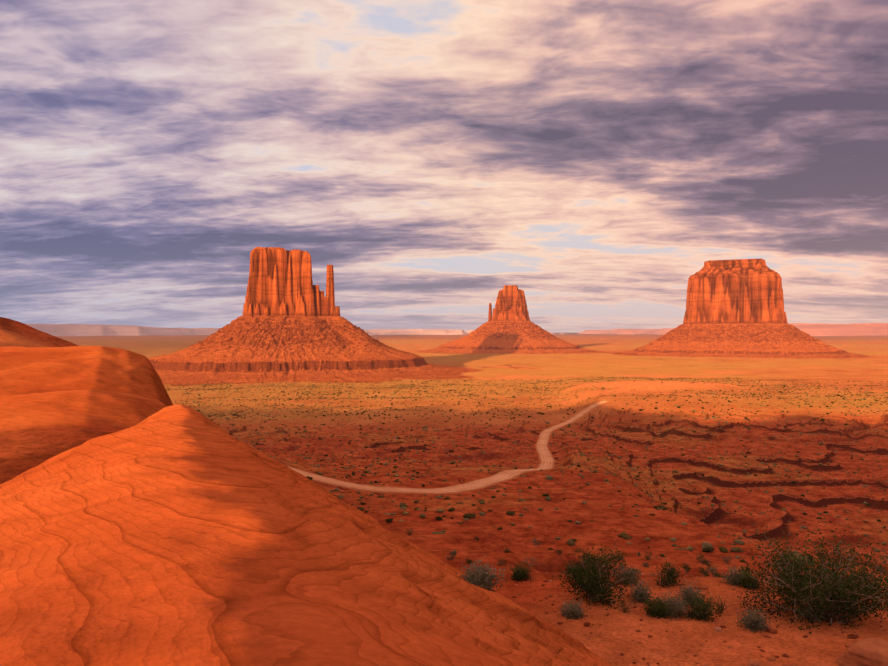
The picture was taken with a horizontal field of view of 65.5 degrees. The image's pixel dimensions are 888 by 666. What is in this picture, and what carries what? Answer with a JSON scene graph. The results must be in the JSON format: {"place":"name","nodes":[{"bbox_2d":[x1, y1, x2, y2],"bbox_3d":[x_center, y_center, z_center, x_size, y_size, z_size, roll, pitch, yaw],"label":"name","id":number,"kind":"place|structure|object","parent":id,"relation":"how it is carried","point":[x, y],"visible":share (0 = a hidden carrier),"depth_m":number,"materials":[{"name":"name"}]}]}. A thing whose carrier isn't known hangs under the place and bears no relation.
{"place":"outdoors","nodes":[
{"label":"outdoors","id":0,"kind":"place"},
{"bbox_2d":[0,317,887,665],"bbox_3d":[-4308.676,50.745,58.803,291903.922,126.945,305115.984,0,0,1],"label":"ground","id":1,"kind":"structure","parent":0,"point":[148,517],"depth_m":39.06,"materials":[{"name":"orange sand"}]},
{"bbox_2d":[149,247,483,385],"bbox_3d":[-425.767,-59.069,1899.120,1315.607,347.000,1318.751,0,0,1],"label":"mitten","id":2,"kind":"object","parent":1,"relation":"on","point":[291,324],"visible":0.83,"depth_m":1762.02,"materials":[{"name":"orange stone"}]},
{"bbox_2d":[404,529,414,534],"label":"scrub","id":3,"kind":"object","parent":1,"relation":"on","point":[410,532],"visible":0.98,"depth_m":90.62,"materials":[{"name":"green plant"}]},
{"bbox_2d":[445,551,456,559],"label":"scrub","id":4,"kind":"object","parent":1,"relation":"on","point":[452,555],"visible":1,"depth_m":70.36,"materials":[{"name":"green plant"}]},
{"bbox_2d":[26,323,887,335],"bbox_3d":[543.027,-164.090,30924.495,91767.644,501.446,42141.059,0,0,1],"label":"distant mesas","id":5,"kind":"structure","parent":1,"relation":"on","point":[854,329],"depth_m":21754.88,"materials":[{"name":"brown stone"}]},
{"bbox_2d":[456,555,505,591],"bbox_3d":[0.465,3.172,8.935,0.683,0.480,0.678,0,0,-38],"label":"sage","id":6,"kind":"object","parent":1,"relation":"on","point":[478,576],"visible":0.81,"depth_m":8.89,"materials":[{"name":"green plant"}]},
{"bbox_2d":[496,557,507,565],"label":"shrub","id":7,"kind":"object","parent":1,"relation":"on","point":[499,562],"visible":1,"depth_m":68.50,"materials":[{"name":"green plant"}]},
{"bbox_2d":[417,285,608,353],"bbox_3d":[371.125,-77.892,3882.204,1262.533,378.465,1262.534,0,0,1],"label":"mitten","id":8,"kind":"object","parent":1,"relation":"on","point":[509,326],"visible":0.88,"depth_m":3718.06,"materials":[{"name":"orange stone"}]},
{"bbox_2d":[505,562,532,581],"bbox_3d":[1.836,5.745,16.567,0.747,0.518,0.711,0,0,1],"label":"shrub","id":9,"kind":"object","parent":1,"relation":"on","point":[519,573],"visible":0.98,"depth_m":16.50,"materials":[{"name":"green plant"}]},
{"bbox_2d":[166,376,887,564],"bbox_3d":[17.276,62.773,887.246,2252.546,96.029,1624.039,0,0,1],"label":"scrub","id":10,"kind":"object","parent":1,"relation":"on","point":[707,547],"visible":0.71,"depth_m":558.63,"materials":[{"name":"green plant"}]},
{"bbox_2d":[522,555,538,566],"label":"sage","id":11,"kind":"object","parent":1,"relation":"on","point":[525,559],"visible":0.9,"depth_m":74.42,"materials":[{"name":"green plant"}]},
{"bbox_2d":[557,594,588,619],"bbox_3d":[2.570,5.524,13.704,0.693,0.501,0.705,0,0,1],"label":"sage","id":12,"kind":"object","parent":1,"relation":"on","point":[572,611],"visible":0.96,"depth_m":13.66,"materials":[{"name":"green plant"}]},
{"bbox_2d":[553,542,642,609],"bbox_3d":[3.458,5.160,14.886,1.952,1.462,1.743,0,0,-36],"label":"juniper bush","id":13,"kind":"object","parent":1,"relation":"on","point":[590,584],"visible":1,"depth_m":14.68,"materials":[{"name":"green plant"}]},
{"bbox_2d":[615,590,634,612],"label":"grass","id":14,"kind":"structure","parent":1,"relation":"on","point":[625,609],"depth_m":13.99,"materials":[{"name":"green plant"}]},
{"bbox_2d":[613,562,644,586],"bbox_3d":[4.317,5.676,16.117,0.845,0.623,0.872,0,0,1],"label":"sage","id":15,"kind":"object","parent":1,"relation":"on","point":[632,579],"visible":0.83,"depth_m":16.12,"materials":[{"name":"green plant"}]},
{"bbox_2d":[627,579,656,604],"bbox_3d":[4.225,5.559,14.824,0.707,0.582,0.674,0,0,-41],"label":"sage","id":16,"kind":"object","parent":1,"relation":"on","point":[636,593],"visible":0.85,"depth_m":14.72,"materials":[{"name":"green plant"}]},
{"bbox_2d":[642,550,658,559],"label":"scrub","id":17,"kind":"object","parent":1,"relation":"on","point":[647,557],"visible":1,"depth_m":72.38,"materials":[{"name":"green plant"}]},
{"bbox_2d":[641,593,675,618],"bbox_3d":[4.291,5.476,13.795,0.678,0.561,0.741,0,0,1],"label":"shrub","id":18,"kind":"object","parent":1,"relation":"on","point":[655,608],"visible":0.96,"depth_m":13.74,"materials":[{"name":"green plant"}]},
{"bbox_2d":[652,552,684,588],"bbox_3d":[5.158,5.528,16.076,0.874,0.891,1.052,0,0,1],"label":"shrub","id":19,"kind":"object","parent":1,"relation":"on","point":[671,577],"visible":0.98,"depth_m":16.00,"materials":[{"name":"green plant"}]},
{"bbox_2d":[651,591,690,621],"bbox_3d":[4.544,5.429,13.804,0.782,0.697,0.836,0,0,1],"label":"sage","id":20,"kind":"object","parent":1,"relation":"on","point":[678,607],"visible":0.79,"depth_m":13.71,"materials":[{"name":"green plant"}]},
{"bbox_2d":[460,568,882,665],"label":"pebbles","id":21,"kind":"object","parent":1,"relation":"on","point":[772,631],"visible":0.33,"depth_m":13.07,"materials":[{"name":"brown stone"}]},
{"bbox_2d":[682,563,690,572],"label":"scrub","id":22,"kind":"object","parent":1,"relation":"on","point":[685,568],"visible":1,"depth_m":65.94,"materials":[{"name":"green plant"}]},
{"bbox_2d":[676,580,709,606],"bbox_3d":[5.168,5.490,14.548,0.709,0.664,0.698,0,0,1],"label":"sage","id":23,"kind":"object","parent":1,"relation":"on","point":[689,590],"visible":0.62,"depth_m":14.51,"materials":[{"name":"green plant"}]},
{"bbox_2d":[675,591,722,622],"bbox_3d":[5.083,5.407,13.631,0.901,0.639,0.698,0,0,32],"label":"shrub","id":24,"kind":"object","parent":1,"relation":"on","point":[697,610],"visible":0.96,"depth_m":13.58,"materials":[{"name":"green plant"}]},
{"bbox_2d":[696,554,704,563],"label":"scrub","id":25,"kind":"object","parent":1,"relation":"on","point":[700,557],"visible":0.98,"depth_m":70.84,"materials":[{"name":"green plant"}]},
{"bbox_2d":[695,569,709,576],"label":"scrub","id":26,"kind":"object","parent":1,"relation":"on","point":[703,572],"visible":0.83,"depth_m":60.26,"materials":[{"name":"green plant"}]},
{"bbox_2d":[698,564,713,572],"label":"scrub","id":27,"kind":"object","parent":1,"relation":"on","point":[709,566],"visible":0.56,"depth_m":66.57,"materials":[{"name":"green plant"}]},
{"bbox_2d":[707,564,717,573],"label":"scrub","id":28,"kind":"object","parent":1,"relation":"on","point":[712,571],"visible":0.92,"depth_m":65.16,"materials":[{"name":"green plant"}]},
{"bbox_2d":[712,571,721,577],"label":"scrub","id":29,"kind":"object","parent":1,"relation":"on","point":[717,575],"visible":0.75,"depth_m":59.31,"materials":[{"name":"green plant"}]},
{"bbox_2d":[711,593,739,613],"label":"grass","id":30,"kind":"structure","parent":1,"relation":"on","point":[722,607],"depth_m":13.92,"materials":[{"name":"green plant"}]},
{"bbox_2d":[722,552,732,563],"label":"scrub","id":31,"kind":"object","parent":1,"relation":"on","point":[725,560],"visible":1,"depth_m":71.34,"materials":[{"name":"green plant"}]},
{"bbox_2d":[719,561,750,587],"bbox_3d":[6.790,5.714,16.137,0.824,0.688,0.715,0,0,27],"label":"sage","id":32,"kind":"object","parent":1,"relation":"on","point":[732,577],"visible":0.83,"depth_m":16.09,"materials":[{"name":"green plant"}]},
{"bbox_2d":[609,258,881,358],"bbox_3d":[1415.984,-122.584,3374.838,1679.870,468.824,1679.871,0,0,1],"label":"butte","id":33,"kind":"object","parent":1,"relation":"on","point":[734,307],"visible":0.92,"depth_m":3196.96,"materials":[{"name":"orange stone"}]},
{"bbox_2d":[735,569,765,589],"bbox_3d":[7.064,5.665,15.876,0.688,0.606,0.664,0,0,23],"label":"shrub","id":34,"kind":"object","parent":1,"relation":"on","point":[747,579],"visible":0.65,"depth_m":15.79,"materials":[{"name":"green plant"}]},
{"bbox_2d":[735,606,771,632],"bbox_3d":[5.824,5.386,12.987,0.686,0.578,0.579,0,0,33],"label":"sage","id":35,"kind":"object","parent":1,"relation":"on","point":[754,621],"visible":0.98,"depth_m":12.92,"materials":[{"name":"green plant"}]},
{"bbox_2d":[748,659,760,665],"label":"rock","id":36,"kind":"object","parent":1,"relation":"on","point":[752,662],"visible":1,"depth_m":11.07,"materials":[{"name":"orange stone"}]},
{"bbox_2d":[735,522,887,634],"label":"bush","id":37,"kind":"object","parent":1,"relation":"on","point":[825,597],"visible":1,"depth_m":13.35,"materials":[{"name":"green plant"}]},
{"bbox_2d":[837,637,887,665],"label":"corner rock","id":38,"kind":"object","parent":1,"relation":"on","point":[870,651],"visible":1,"depth_m":11.05,"materials":[{"name":"orange stone"}]},
{"bbox_2d":[879,574,887,606],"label":"shrub","id":39,"kind":"object","parent":1,"relation":"on","point":[885,593],"visible":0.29,"depth_m":14.43,"materials":[{"name":"green plant"}]},
{"bbox_2d":[0,0,887,332],"label":"sky","id":40,"kind":"structure","parent":0,"point":[590,158],"materials":[{"name":"grey"}]},
{"bbox_2d":[281,401,609,493],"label":"road","id":41,"kind":"structure","parent":0,"point":[546,458],"depth_m":233.42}
]}

